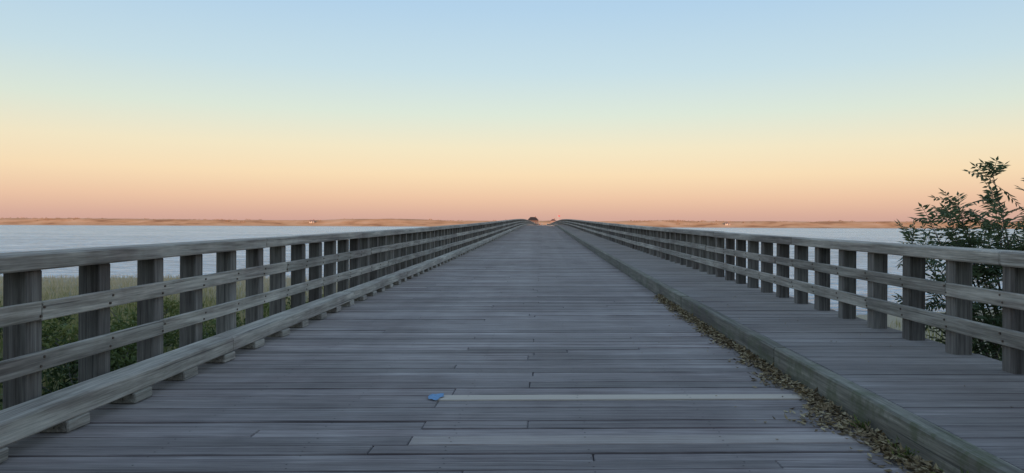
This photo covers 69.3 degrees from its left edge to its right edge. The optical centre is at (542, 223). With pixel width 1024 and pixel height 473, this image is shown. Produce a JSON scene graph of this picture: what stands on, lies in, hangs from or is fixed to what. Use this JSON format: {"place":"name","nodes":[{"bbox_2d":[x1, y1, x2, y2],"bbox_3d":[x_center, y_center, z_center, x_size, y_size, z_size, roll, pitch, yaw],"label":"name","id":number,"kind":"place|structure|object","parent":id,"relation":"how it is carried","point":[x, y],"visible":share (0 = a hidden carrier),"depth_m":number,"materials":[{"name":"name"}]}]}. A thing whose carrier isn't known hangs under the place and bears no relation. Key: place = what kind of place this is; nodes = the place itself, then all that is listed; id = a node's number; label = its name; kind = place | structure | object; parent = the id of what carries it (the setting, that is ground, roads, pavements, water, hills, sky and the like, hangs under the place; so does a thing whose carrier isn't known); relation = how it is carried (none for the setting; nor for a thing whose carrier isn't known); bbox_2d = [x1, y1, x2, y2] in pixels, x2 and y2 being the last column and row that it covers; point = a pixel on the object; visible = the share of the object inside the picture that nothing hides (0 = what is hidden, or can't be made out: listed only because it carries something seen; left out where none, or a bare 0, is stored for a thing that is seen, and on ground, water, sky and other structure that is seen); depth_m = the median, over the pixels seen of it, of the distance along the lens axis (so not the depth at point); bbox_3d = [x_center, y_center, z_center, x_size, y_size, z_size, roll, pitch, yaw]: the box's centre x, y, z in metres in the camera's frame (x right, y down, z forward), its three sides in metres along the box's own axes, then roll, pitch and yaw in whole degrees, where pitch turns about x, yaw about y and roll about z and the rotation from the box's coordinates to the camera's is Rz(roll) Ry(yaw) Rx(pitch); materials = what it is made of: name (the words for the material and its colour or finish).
{"place":"outdoors","nodes":[
{"label":"outdoors","id":0,"kind":"place"},
{"bbox_2d":[0,225,1023,314],"bbox_3d":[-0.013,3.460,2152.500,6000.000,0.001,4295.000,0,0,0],"label":"water","id":1,"kind":"structure","parent":0,"point":[18,238],"depth_m":163.64,"materials":[{"name":"grey liquid"}]},
{"bbox_2d":[0,218,1023,410],"bbox_3d":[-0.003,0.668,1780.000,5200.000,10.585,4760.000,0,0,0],"label":"ground","id":2,"kind":"structure","parent":0,"point":[415,223],"depth_m":744.26,"materials":[{"name":"beige soil"}]},
{"bbox_2d":[0,301,75,338],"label":"shrub","id":3,"kind":"object","parent":2,"relation":"on","point":[63,319],"visible":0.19,"depth_m":15.27,"materials":[{"name":"green plant"}]},
{"bbox_2d":[0,325,163,406],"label":"shrub","id":4,"kind":"object","parent":2,"relation":"on","point":[119,363],"visible":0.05,"depth_m":8.82,"materials":[{"name":"green plant"}]},
{"bbox_2d":[42,305,208,384],"bbox_3d":[-6.160,1.811,10.668,2.440,1.375,1.833,0,0,-20],"label":"shrub","id":5,"kind":"object","parent":2,"relation":"on","point":[53,340],"visible":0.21,"depth_m":10.32,"materials":[{"name":"green plant"}]},
{"bbox_2d":[49,296,212,339],"bbox_3d":[-8.221,1.919,14.637,1.744,1.241,3.776,0,0,21],"label":"shrub","id":6,"kind":"object","parent":2,"relation":"on","point":[168,308],"visible":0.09,"depth_m":15.38,"materials":[{"name":"green plant"}]},
{"bbox_2d":[163,303,268,352],"bbox_3d":[-5.775,1.968,12.868,2.288,1.094,3.193,0,0,0],"label":"shrub","id":7,"kind":"object","parent":2,"relation":"on","point":[213,322],"visible":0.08,"depth_m":13.29,"materials":[{"name":"green plant"}]},
{"bbox_2d":[263,286,323,313],"bbox_3d":[-5.886,2.043,18.264,2.326,1.085,3.483,0,0,-29],"label":"shrub","id":8,"kind":"object","parent":2,"relation":"on","point":[287,308],"visible":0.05,"depth_m":18.01,"materials":[{"name":"green plant"}]},
{"bbox_2d":[0,274,999,402],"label":"grass","id":9,"kind":"structure","parent":2,"relation":"on","point":[58,292],"depth_m":26.99,"materials":[{"name":"green plant"}]},
{"bbox_2d":[1,217,1021,224],"bbox_3d":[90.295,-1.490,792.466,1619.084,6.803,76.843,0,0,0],"label":"distant shrubs","id":10,"kind":"object","parent":2,"relation":"on","point":[494,220],"visible":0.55,"depth_m":787.30,"materials":[{"name":"green plant"}]},
{"bbox_2d":[0,224,1023,472],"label":"wooden bridge","id":11,"kind":"structure","parent":2,"relation":"on","point":[526,348],"depth_m":6.03,"materials":[{"name":"grey wood"}]},
{"bbox_2d":[0,219,538,409],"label":"bridge railing","id":12,"kind":"object","parent":11,"relation":"on","point":[361,257],"visible":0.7,"depth_m":6.99,"materials":[{"name":"grey wood"}]},
{"bbox_2d":[428,393,443,399],"bbox_3d":[-0.874,1.416,6.049,0.130,0.001,0.241,0,0,0],"label":"blue paint mark","id":13,"kind":"object","parent":11,"relation":"on","point":[435,396],"visible":1,"depth_m":6.05,"materials":[{"name":"blue paint"}]},
{"bbox_2d":[547,219,1023,373],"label":"bridge railing","id":14,"kind":"object","parent":11,"relation":"on","point":[712,252],"visible":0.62,"depth_m":8.63,"materials":[{"name":"grey wood"}]},
{"bbox_2d":[631,294,1010,472],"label":"fallen leaves","id":15,"kind":"object","parent":11,"relation":"on","point":[878,439],"visible":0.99,"depth_m":5.61,"materials":[{"name":"brown plant"}]},
{"bbox_2d":[849,413,870,431],"bbox_3d":[2.197,1.382,5.103,0.156,0.117,0.136,0,0,0],"label":"curb weed","id":16,"kind":"object","parent":15,"relation":"on","point":[863,423],"visible":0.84,"depth_m":5.10,"materials":[{"name":"green plant"}]},
{"bbox_2d":[887,434,919,459],"bbox_3d":[2.185,1.366,4.488,0.181,0.154,0.201,0,0,27],"label":"curb weed","id":17,"kind":"object","parent":15,"relation":"on","point":[906,449],"visible":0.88,"depth_m":4.48,"materials":[{"name":"green plant"}]},
{"bbox_2d":[892,156,1023,360],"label":"sumac tree","id":18,"kind":"object","parent":2,"relation":"on","point":[990,271],"visible":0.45,"depth_m":8.83,"materials":[{"name":"green plant"}]},
{"bbox_2d":[0,0,1023,221],"label":"sky","id":19,"kind":"structure","parent":0,"point":[465,110],"materials":[{"name":"blue"}]},
{"bbox_2d":[556,224,1023,470],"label":"sidewalk","id":20,"kind":"structure","parent":0,"point":[972,398],"depth_m":6.67,"materials":[{"name":"grey wood"}]}
]}

